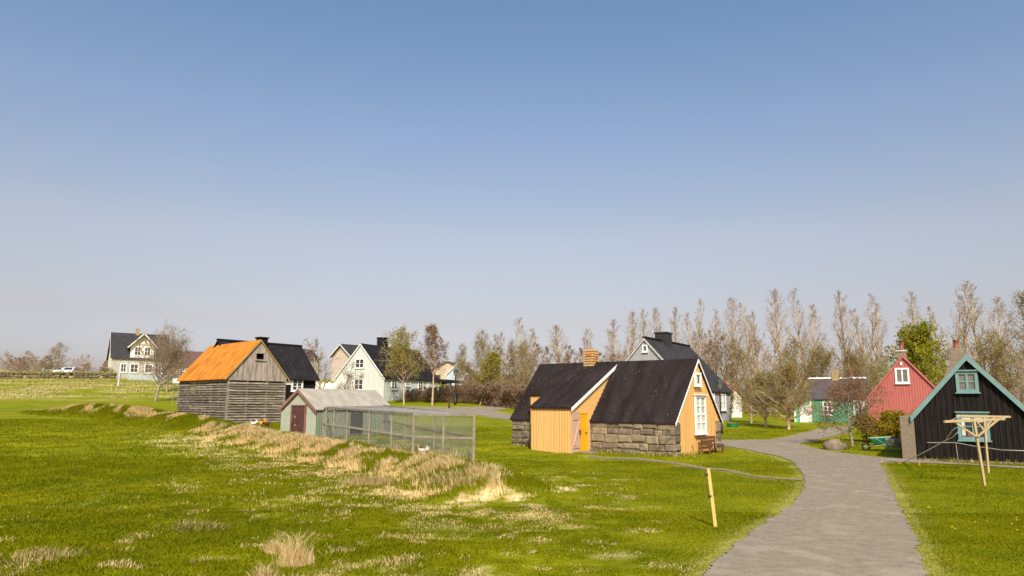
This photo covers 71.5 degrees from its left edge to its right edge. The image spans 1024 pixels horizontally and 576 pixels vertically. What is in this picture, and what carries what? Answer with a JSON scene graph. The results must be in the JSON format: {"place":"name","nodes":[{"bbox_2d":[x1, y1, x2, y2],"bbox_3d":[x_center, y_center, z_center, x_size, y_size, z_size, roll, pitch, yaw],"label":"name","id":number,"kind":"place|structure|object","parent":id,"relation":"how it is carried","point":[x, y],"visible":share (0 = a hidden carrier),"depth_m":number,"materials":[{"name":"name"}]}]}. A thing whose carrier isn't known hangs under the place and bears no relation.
{"place":"outdoors","nodes":[
{"label":"outdoors","id":0,"kind":"place"},
{"bbox_2d":[0,378,331,399],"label":"rough grass","id":1,"kind":"structure","parent":0,"point":[47,388],"depth_m":95.12,"materials":[{"name":"green plant"}]},
{"bbox_2d":[0,503,1023,575],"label":"grass","id":2,"kind":"structure","parent":0,"point":[57,520],"depth_m":10.60,"materials":[{"name":"green plant"}]},
{"bbox_2d":[0,370,1023,575],"bbox_3d":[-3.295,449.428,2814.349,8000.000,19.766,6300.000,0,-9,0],"label":"ground","id":3,"kind":"structure","parent":0,"point":[15,404],"depth_m":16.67,"materials":[{"name":"green plant"}]},
{"bbox_2d":[11,356,42,376],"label":"bare tree","id":4,"kind":"object","parent":3,"relation":"on","point":[20,364],"visible":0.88,"depth_m":130.58,"materials":[{"name":"brown plant"}]},
{"bbox_2d":[0,545,96,563],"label":"straw tussock","id":5,"kind":"object","parent":3,"relation":"on","point":[41,556],"visible":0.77,"depth_m":9.11,"materials":[{"name":"beige plant"}]},
{"bbox_2d":[0,371,116,378],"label":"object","id":6,"kind":"structure","parent":3,"relation":"on","point":[49,375],"depth_m":111.94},
{"bbox_2d":[43,342,73,375],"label":"leafing tree","id":7,"kind":"object","parent":3,"relation":"on","point":[55,358],"visible":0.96,"depth_m":136.18,"materials":[{"name":"brown plant"}]},
{"bbox_2d":[106,328,169,377],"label":"cream house","id":8,"kind":"structure","parent":3,"relation":"on","point":[120,353],"depth_m":125.63,"materials":[{"name":"paint"}]},
{"bbox_2d":[102,351,202,377],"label":"brown roofed house","id":9,"kind":"structure","parent":3,"relation":"on","point":[195,355],"depth_m":150.41,"materials":[{"name":"beige paint"}]},
{"bbox_2d":[125,319,193,401],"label":"bare tree","id":10,"kind":"object","parent":3,"relation":"on","point":[171,347],"visible":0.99,"depth_m":77.52,"materials":[{"name":"brown plant"}]},
{"bbox_2d":[143,346,186,391],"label":"bare tree","id":11,"kind":"object","parent":3,"relation":"on","point":[180,367],"visible":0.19,"depth_m":91.02,"materials":[{"name":"brown plant"}]},
{"bbox_2d":[152,517,237,534],"bbox_3d":[-5.046,3.764,11.328,1.778,0.270,0.980,0,-9,0],"label":"straw tussock","id":12,"kind":"object","parent":3,"relation":"on","point":[192,524],"visible":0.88,"depth_m":11.26,"materials":[{"name":"beige plant"}]},
{"bbox_2d":[176,340,289,422],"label":"slatted barn","id":13,"kind":"structure","parent":3,"relation":"on","point":[248,361],"depth_m":46.30,"materials":[{"name":"grey wood"}]},
{"bbox_2d":[199,337,319,417],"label":"black house","id":14,"kind":"structure","parent":3,"relation":"on","point":[294,362],"depth_m":52.87,"materials":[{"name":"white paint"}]},
{"bbox_2d":[246,561,284,575],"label":"straw tussock","id":15,"kind":"object","parent":3,"relation":"on","point":[266,572],"visible":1,"depth_m":8.01,"materials":[{"name":"beige plant"}]},
{"bbox_2d":[257,538,287,554],"bbox_3d":[-3.170,3.454,9.561,0.556,0.272,0.335,0,-9,0],"label":"straw tussock","id":16,"kind":"object","parent":3,"relation":"on","point":[273,545],"visible":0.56,"depth_m":9.53,"materials":[{"name":"beige plant"}]},
{"bbox_2d":[269,528,321,567],"bbox_3d":[-2.727,3.206,8.846,0.676,0.532,0.613,6,-11,-32],"label":"straw tussock","id":17,"kind":"object","parent":3,"relation":"on","point":[289,557],"visible":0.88,"depth_m":8.79,"materials":[{"name":"beige plant"}]},
{"bbox_2d":[2,403,599,505],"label":"bank grass","id":18,"kind":"structure","parent":3,"relation":"on","point":[428,463],"depth_m":24.14,"materials":[{"name":"beige plant"}]},
{"bbox_2d":[303,337,340,388],"bbox_3d":[-16.902,7.652,61.898,3.292,6.759,3.896,-6,-11,34],"label":"leaning tree","id":19,"kind":"object","parent":3,"relation":"on","point":[313,362],"visible":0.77,"depth_m":61.98,"materials":[{"name":"brown plant"}]},
{"bbox_2d":[278,388,390,437],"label":"hen house","id":20,"kind":"structure","parent":3,"relation":"on","point":[301,409],"depth_m":37.22,"materials":[{"name":"grey paint"}]},
{"bbox_2d":[289,405,306,433],"bbox_3d":[-10.999,6.939,36.557,1.118,1.871,0.090,-5,-11,32],"label":"door","id":21,"kind":"structure","parent":20,"relation":"in","point":[298,413],"depth_m":36.57,"materials":[{"name":"red wood"}]},
{"bbox_2d":[329,344,358,381],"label":"house","id":22,"kind":"structure","parent":3,"relation":"on","point":[344,352],"depth_m":110.35,"materials":[{"name":"white paint"}]},
{"bbox_2d":[332,359,364,389],"bbox_3d":[-14.430,8.665,62.618,3.574,4.896,4.801,0,-9,0],"label":"bare shrub","id":23,"kind":"object","parent":3,"relation":"on","point":[350,378],"visible":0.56,"depth_m":61.95,"materials":[{"name":"brown plant"}]},
{"bbox_2d":[328,471,406,486],"bbox_3d":[-3.506,4.652,17.416,2.509,0.403,1.475,0,-9,0],"label":"straw tussock","id":24,"kind":"object","parent":3,"relation":"on","point":[372,481],"visible":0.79,"depth_m":17.38,"materials":[{"name":"beige plant"}]},
{"bbox_2d":[334,337,462,400],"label":"white house","id":25,"kind":"structure","parent":3,"relation":"on","point":[365,357],"depth_m":82.44,"materials":[{"name":"paint"}]},
{"bbox_2d":[322,405,475,459],"bbox_3d":[-6.005,6.486,32.199,3.756,2.314,15.869,4,-10,-22],"label":"hen run","id":26,"kind":"object","parent":3,"relation":"on","point":[398,410],"visible":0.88,"depth_m":29.23,"materials":[{"name":"metal"}]},
{"bbox_2d":[375,323,427,404],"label":"birch tree","id":27,"kind":"object","parent":3,"relation":"on","point":[401,351],"visible":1,"depth_m":75.68,"materials":[{"name":"green plant"}]},
{"bbox_2d":[340,438,470,457],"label":"dry grass","id":28,"kind":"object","parent":3,"relation":"on","point":[449,452],"visible":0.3,"depth_m":30.47,"materials":[{"name":"beige plant"}]},
{"bbox_2d":[417,323,449,405],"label":"birch tree","id":29,"kind":"object","parent":3,"relation":"on","point":[431,330],"visible":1,"depth_m":74.87,"materials":[{"name":"brown plant"}]},
{"bbox_2d":[413,468,473,488],"bbox_3d":[-1.538,4.416,16.657,2.137,0.554,1.113,0,-9,0],"label":"straw tussock","id":30,"kind":"object","parent":3,"relation":"on","point":[438,478],"visible":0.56,"depth_m":16.56,"materials":[{"name":"beige plant"}]},
{"bbox_2d":[432,361,475,378],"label":"beige house","id":31,"kind":"structure","parent":3,"relation":"on","point":[448,364],"depth_m":114.83,"materials":[{"name":"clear paint"}]},
{"bbox_2d":[399,406,510,419],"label":"gravel lane","id":32,"kind":"structure","parent":3,"relation":"on","point":[489,411],"depth_m":67.54,"materials":[{"name":"grey gravel"}]},
{"bbox_2d":[445,364,470,385],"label":"pale blue house","id":33,"kind":"structure","parent":3,"relation":"on","point":[450,372],"depth_m":103.17,"materials":[{"name":"white paint"}]},
{"bbox_2d":[452,343,467,380],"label":"leafing tree","id":34,"kind":"object","parent":3,"relation":"on","point":[462,352],"visible":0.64,"depth_m":97.56,"materials":[{"name":"brown plant"}]},
{"bbox_2d":[451,358,477,385],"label":"leafing tree","id":35,"kind":"object","parent":3,"relation":"on","point":[470,376],"visible":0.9,"depth_m":91.66,"materials":[{"name":"brown plant"}]},
{"bbox_2d":[461,380,483,403],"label":"hedge shrub","id":36,"kind":"object","parent":3,"relation":"on","point":[471,394],"visible":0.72,"depth_m":77.75,"materials":[{"name":"brown plant"}]},
{"bbox_2d":[473,383,491,405],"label":"hedge shrub","id":37,"kind":"object","parent":3,"relation":"on","point":[480,390],"visible":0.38,"depth_m":75.17,"materials":[{"name":"brown plant"}]},
{"bbox_2d":[473,329,500,379],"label":"leafing tree","id":38,"kind":"object","parent":3,"relation":"on","point":[482,343],"visible":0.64,"depth_m":91.91,"materials":[{"name":"brown plant"}]},
{"bbox_2d":[470,351,508,404],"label":"birch tree","id":39,"kind":"object","parent":3,"relation":"on","point":[492,364],"visible":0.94,"depth_m":76.22,"materials":[{"name":"green plant"}]},
{"bbox_2d":[479,381,506,406],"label":"hedge shrub","id":40,"kind":"object","parent":3,"relation":"on","point":[491,389],"visible":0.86,"depth_m":73.78,"materials":[{"name":"brown plant"}]},
{"bbox_2d":[488,331,508,379],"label":"bare tree","id":41,"kind":"object","parent":3,"relation":"on","point":[497,339],"visible":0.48,"depth_m":94.48,"materials":[{"name":"brown plant"}]},
{"bbox_2d":[0,412,1008,463],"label":"grass","id":42,"kind":"structure","parent":3,"relation":"on","point":[31,421],"depth_m":33.33,"materials":[{"name":"green plant"}]},
{"bbox_2d":[488,345,521,384],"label":"bare tree","id":43,"kind":"object","parent":3,"relation":"on","point":[503,363],"visible":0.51,"depth_m":87.89,"materials":[{"name":"brown plant"}]},
{"bbox_2d":[498,384,513,407],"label":"hedge shrub","id":44,"kind":"object","parent":3,"relation":"on","point":[503,391],"visible":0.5,"depth_m":72.21,"materials":[{"name":"brown plant"}]},
{"bbox_2d":[504,382,516,408],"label":"hedge shrub","id":45,"kind":"object","parent":3,"relation":"on","point":[511,398],"visible":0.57,"depth_m":71.37,"materials":[{"name":"brown plant"}]},
{"bbox_2d":[501,338,530,385],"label":"leafing tree","id":46,"kind":"object","parent":3,"relation":"on","point":[513,354],"visible":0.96,"depth_m":84.97,"materials":[{"name":"brown plant"}]},
{"bbox_2d":[509,384,526,408],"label":"hedge shrub","id":47,"kind":"object","parent":3,"relation":"on","point":[520,390],"visible":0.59,"depth_m":70.79,"materials":[{"name":"brown plant"}]},
{"bbox_2d":[506,317,545,379],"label":"poplar tree","id":48,"kind":"object","parent":3,"relation":"on","point":[532,336],"visible":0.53,"depth_m":95.76,"materials":[{"name":"brown plant"}]},
{"bbox_2d":[515,339,537,383],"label":"leafing tree","id":49,"kind":"object","parent":3,"relation":"on","point":[528,363],"visible":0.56,"depth_m":87.52,"materials":[{"name":"brown plant"}]},
{"bbox_2d":[529,342,553,378],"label":"bare tree","id":50,"kind":"object","parent":3,"relation":"on","point":[548,358],"visible":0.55,"depth_m":89.82,"materials":[{"name":"brown plant"}]},
{"bbox_2d":[539,325,576,363],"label":"poplar tree","id":51,"kind":"object","parent":3,"relation":"on","point":[556,342],"visible":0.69,"depth_m":96.92,"materials":[{"name":"beige plant"}]},
{"bbox_2d":[561,343,583,362],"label":"bare tree","id":52,"kind":"object","parent":3,"relation":"on","point":[572,350],"visible":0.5,"depth_m":91.90,"materials":[{"name":"brown plant"}]},
{"bbox_2d":[601,319,623,361],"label":"poplar tree","id":53,"kind":"object","parent":3,"relation":"on","point":[613,325],"visible":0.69,"depth_m":96.49,"materials":[{"name":"beige plant"}]},
{"bbox_2d":[510,349,722,456],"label":"yellow cottage","id":54,"kind":"structure","parent":3,"relation":"on","point":[666,407],"depth_m":30.18,"materials":[{"name":"paint"}]},
{"bbox_2d":[571,412,580,452],"bbox_3d":[2.666,5.968,29.463,0.103,1.650,0.560,-7,-12,38],"label":"door","id":55,"kind":"structure","parent":54,"relation":"in","point":[575,416],"depth_m":29.44,"materials":[{"name":"pink wood"}]},
{"bbox_2d":[580,413,587,451],"bbox_3d":[3.015,6.084,29.948,0.068,1.640,0.640,-7,-12,38],"label":"inner door","id":56,"kind":"structure","parent":54,"relation":"in","point":[583,416],"depth_m":30.01,"materials":[{"name":"yellow wood"}]},
{"bbox_2d":[693,394,708,434],"bbox_3d":[7.971,5.321,29.955,0.150,1.680,1.160,-7,-12,38],"label":"window","id":57,"kind":"structure","parent":54,"relation":"in","point":[700,411],"depth_m":29.94,"materials":[{"name":"white paint"}]},
{"bbox_2d":[235,419,1022,463],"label":"edge grass","id":58,"kind":"structure","parent":3,"relation":"on","point":[704,452],"depth_m":29.03,"materials":[{"name":"green plant"}]},
{"bbox_2d":[620,311,638,357],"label":"poplar tree","id":59,"kind":"object","parent":3,"relation":"on","point":[633,339],"visible":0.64,"depth_m":94.13,"materials":[{"name":"beige plant"}]},
{"bbox_2d":[632,309,653,348],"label":"poplar tree","id":60,"kind":"object","parent":3,"relation":"on","point":[643,328],"visible":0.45,"depth_m":94.00,"materials":[{"name":"beige plant"}]},
{"bbox_2d":[647,307,663,336],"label":"poplar tree","id":61,"kind":"object","parent":3,"relation":"on","point":[658,327],"visible":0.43,"depth_m":92.25,"materials":[{"name":"beige plant"}]},
{"bbox_2d":[667,307,683,342],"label":"poplar tree","id":62,"kind":"object","parent":3,"relation":"on","point":[675,327],"visible":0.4,"depth_m":90.61,"materials":[{"name":"beige plant"}]},
{"bbox_2d":[625,332,732,421],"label":"grey house","id":63,"kind":"structure","parent":3,"relation":"on","point":[661,346],"depth_m":54.82,"materials":[{"name":"grey painted cladding"},{"name":"black metal"},{"name":"white paint"}]},
{"bbox_2d":[680,297,711,361],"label":"poplar tree","id":64,"kind":"object","parent":3,"relation":"on","point":[687,320],"visible":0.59,"depth_m":88.08,"materials":[{"name":"brown plant"}]},
{"bbox_2d":[590,455,803,479],"bbox_3d":[5.620,5.906,23.718,1.557,0.001,10.094,5,-11,-28],"label":"dirt trail","id":65,"kind":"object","parent":3,"relation":"on","point":[699,467],"visible":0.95,"depth_m":22.91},
{"bbox_2d":[689,328,720,378],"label":"bare tree","id":66,"kind":"object","parent":3,"relation":"on","point":[696,343],"visible":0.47,"depth_m":79.35,"materials":[{"name":"brown plant"}]},
{"bbox_2d":[704,468,716,526],"bbox_3d":[3.336,3.657,11.890,0.208,1.249,0.075,0,-9,0],"label":"fence post","id":67,"kind":"object","parent":3,"relation":"on","point":[710,488],"visible":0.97,"depth_m":11.91,"materials":[{"name":"yellow wood"}]},
{"bbox_2d":[700,436,723,454],"bbox_3d":[8.393,6.580,29.803,0.440,0.710,1.460,-7,-12,38],"label":"wooden bench","id":68,"kind":"object","parent":3,"relation":"on","point":[708,440],"visible":0.99,"depth_m":29.72,"materials":[{"name":"brown wood"}]},
{"bbox_2d":[696,309,728,377],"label":"poplar tree","id":69,"kind":"object","parent":3,"relation":"on","point":[716,329],"visible":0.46,"depth_m":87.66,"materials":[{"name":"brown plant"}]},
{"bbox_2d":[702,332,736,388],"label":"bare tree","id":70,"kind":"object","parent":3,"relation":"on","point":[716,349],"visible":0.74,"depth_m":76.85,"materials":[{"name":"brown plant"}]},
{"bbox_2d":[722,380,741,416],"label":"red roofed house","id":71,"kind":"structure","parent":3,"relation":"on","point":[737,413],"depth_m":65.21,"materials":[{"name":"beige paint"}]},
{"bbox_2d":[717,297,751,390],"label":"poplar tree","id":72,"kind":"object","parent":3,"relation":"on","point":[732,319],"visible":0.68,"depth_m":84.75,"materials":[{"name":"brown plant"}]},
{"bbox_2d":[718,336,754,413],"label":"leafing tree","id":73,"kind":"object","parent":3,"relation":"on","point":[739,359],"visible":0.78,"depth_m":74.66,"materials":[{"name":"brown plant"}]},
{"bbox_2d":[733,303,771,403],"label":"poplar tree","id":74,"kind":"object","parent":3,"relation":"on","point":[753,328],"visible":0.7,"depth_m":83.11,"materials":[{"name":"brown plant"}]},
{"bbox_2d":[733,373,775,422],"bbox_3d":[18.459,8.505,54.163,3.313,4.153,3.436,-3,-10,19],"label":"lawn tree","id":75,"kind":"object","parent":3,"relation":"on","point":[742,393],"visible":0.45,"depth_m":54.37,"materials":[{"name":"brown plant"}]},
{"bbox_2d":[740,369,785,426],"bbox_3d":[17.737,7.755,49.942,3.812,4.295,4.090,2,-9,-7],"label":"lawn tree","id":76,"kind":"object","parent":3,"relation":"on","point":[761,376],"visible":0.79,"depth_m":49.88,"materials":[{"name":"brown plant"}]},
{"bbox_2d":[740,336,801,414],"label":"bare tree","id":77,"kind":"object","parent":3,"relation":"on","point":[773,367],"visible":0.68,"depth_m":74.30,"materials":[{"name":"brown plant"}]},
{"bbox_2d":[756,289,793,412],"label":"poplar tree","id":78,"kind":"object","parent":3,"relation":"on","point":[775,294],"visible":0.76,"depth_m":80.51,"materials":[{"name":"brown plant"}]},
{"bbox_2d":[748,357,818,429],"bbox_3d":[18.009,7.107,47.667,4.709,5.038,3.608,-3,-10,20],"label":"lawn tree","id":79,"kind":"object","parent":3,"relation":"on","point":[790,377],"visible":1,"depth_m":47.22,"materials":[{"name":"brown plant"}]},
{"bbox_2d":[775,336,819,402],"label":"leafing tree","id":80,"kind":"object","parent":3,"relation":"on","point":[787,353],"visible":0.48,"depth_m":72.62,"materials":[{"name":"brown plant"}]},
{"bbox_2d":[782,287,828,392],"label":"poplar tree","id":81,"kind":"object","parent":3,"relation":"on","point":[804,331],"visible":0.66,"depth_m":79.43,"materials":[{"name":"brown plant"}]},
{"bbox_2d":[797,339,846,387],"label":"leafing tree","id":82,"kind":"object","parent":3,"relation":"on","point":[820,353],"visible":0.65,"depth_m":69.41,"materials":[{"name":"brown plant"}]},
{"bbox_2d":[793,370,866,422],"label":"green house","id":83,"kind":"structure","parent":3,"relation":"on","point":[819,394],"depth_m":56.25,"materials":[{"name":"paint"}]},
{"bbox_2d":[822,439,847,449],"bbox_3d":[14.559,7.162,32.140,1.088,0.709,0.785,0,-9,0],"label":"boulder","id":84,"kind":"object","parent":3,"relation":"on","point":[834,444],"visible":0.67,"depth_m":31.91,"materials":[{"name":"grey stone"}]},
{"bbox_2d":[795,360,892,446],"bbox_3d":[15.711,5.619,34.253,4.774,4.277,4.240,-8,-13,43],"label":"tree","id":85,"kind":"object","parent":3,"relation":"on","point":[849,386],"visible":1,"depth_m":34.10,"materials":[{"name":"brown plant"}]},
{"bbox_2d":[825,290,868,376],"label":"poplar tree","id":86,"kind":"object","parent":3,"relation":"on","point":[841,329],"visible":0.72,"depth_m":76.76,"materials":[{"name":"brown plant"}]},
{"bbox_2d":[834,343,882,394],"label":"leafing tree","id":87,"kind":"object","parent":3,"relation":"on","point":[851,358],"visible":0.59,"depth_m":69.27,"materials":[{"name":"brown plant"}]},
{"bbox_2d":[845,294,893,389],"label":"poplar tree","id":88,"kind":"object","parent":3,"relation":"on","point":[875,343],"visible":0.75,"depth_m":74.66,"materials":[{"name":"brown plant"}]},
{"bbox_2d":[866,352,890,388],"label":"leafing tree","id":89,"kind":"object","parent":3,"relation":"on","point":[874,373],"visible":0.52,"depth_m":65.33,"materials":[{"name":"brown plant"}]},
{"bbox_2d":[861,436,900,451],"bbox_3d":[16.443,6.893,31.463,1.838,0.654,0.684,-2,-10,15],"label":"wheelbarrow","id":90,"kind":"object","parent":3,"relation":"on","point":[874,441],"visible":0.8,"depth_m":31.34,"materials":[{"name":"green plastic"}]},
{"bbox_2d":[851,406,912,442],"bbox_3d":[19.646,7.199,36.462,3.467,2.258,3.606,5,-10,-24],"label":"yellow green bush","id":91,"kind":"object","parent":3,"relation":"on","point":[890,421],"visible":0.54,"depth_m":36.57,"materials":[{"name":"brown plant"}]},
{"bbox_2d":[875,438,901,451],"bbox_3d":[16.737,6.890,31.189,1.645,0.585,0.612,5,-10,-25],"label":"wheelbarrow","id":92,"kind":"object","parent":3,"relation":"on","point":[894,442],"visible":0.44,"depth_m":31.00,"materials":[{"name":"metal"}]},
{"bbox_2d":[865,340,935,421],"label":"red house","id":93,"kind":"structure","parent":3,"relation":"on","point":[908,382],"depth_m":48.71,"materials":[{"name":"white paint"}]},
{"bbox_2d":[894,368,910,383],"bbox_3d":[26.712,6.027,48.727,0.938,1.103,0.140,-4,-10,28],"label":"window","id":94,"kind":"structure","parent":93,"relation":"in","point":[901,374],"depth_m":48.74,"materials":[{"name":"white paint"}]},
{"bbox_2d":[891,292,931,349],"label":"poplar tree","id":95,"kind":"object","parent":3,"relation":"on","point":[911,303],"visible":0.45,"depth_m":71.90,"materials":[{"name":"brown plant"}]},
{"bbox_2d":[876,313,949,385],"bbox_3d":[33.167,6.661,58.012,6.385,9.001,6.086,-5,-11,30],"label":"leafy tree","id":96,"kind":"object","parent":3,"relation":"on","point":[918,347],"visible":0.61,"depth_m":57.55,"materials":[{"name":"green plant"}]},
{"bbox_2d":[926,284,989,383],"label":"poplar tree","id":97,"kind":"object","parent":3,"relation":"on","point":[960,334],"visible":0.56,"depth_m":67.83,"materials":[{"name":"brown plant"}]},
{"bbox_2d":[900,339,1023,463],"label":"teal trimmed house","id":98,"kind":"structure","parent":3,"relation":"on","point":[967,384],"depth_m":26.49,"materials":[{"name":"paint"}]},
{"bbox_2d":[955,370,980,393],"bbox_3d":[16.953,3.493,26.524,0.813,0.876,0.160,-5,-11,31],"label":"window","id":99,"kind":"structure","parent":98,"relation":"in","point":[966,380],"depth_m":26.52,"materials":[{"name":"teal paint"}]},
{"bbox_2d":[955,411,991,441],"bbox_3d":[16.999,5.107,26.226,1.092,1.088,0.160,-5,-11,31],"label":"window","id":100,"kind":"structure","parent":98,"relation":"in","point":[963,435],"depth_m":26.28,"materials":[{"name":"teal paint"}]},
{"bbox_2d":[943,415,1010,485],"bbox_3d":[13.374,4.679,20.267,1.377,2.063,5.797,-6,-11,36],"label":"clothes drying frame","id":101,"kind":"object","parent":3,"relation":"on","point":[984,428],"visible":0.94,"depth_m":18.58,"materials":[{"name":"beige wood"}]},
{"bbox_2d":[945,280,1023,387],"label":"poplar tree","id":102,"kind":"object","parent":3,"relation":"on","point":[989,321],"visible":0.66,"depth_m":66.49,"materials":[{"name":"brown plant"}]},
{"bbox_2d":[967,323,1023,398],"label":"leafing tree","id":103,"kind":"object","parent":3,"relation":"on","point":[985,355],"visible":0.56,"depth_m":57.01,"materials":[{"name":"brown plant"}]},
{"bbox_2d":[984,332,1023,401],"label":"leafing tree","id":104,"kind":"object","parent":3,"relation":"on","point":[1006,359],"visible":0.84,"depth_m":55.05,"materials":[{"name":"brown plant"}]},
{"bbox_2d":[995,290,1023,391],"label":"poplar tree","id":105,"kind":"object","parent":3,"relation":"on","point":[1019,305],"visible":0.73,"depth_m":65.29,"materials":[{"name":"brown plant"}]},
{"bbox_2d":[0,0,1023,402],"label":"sky","id":106,"kind":"structure","parent":0,"point":[335,172],"materials":[{"name":"blue"}]},
{"bbox_2d":[589,427,1023,575],"bbox_3d":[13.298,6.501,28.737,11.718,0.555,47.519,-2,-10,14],"label":"gravel path","id":107,"kind":"structure","parent":0,"point":[789,446],"depth_m":11.54,"materials":[{"name":"grey gravel"}]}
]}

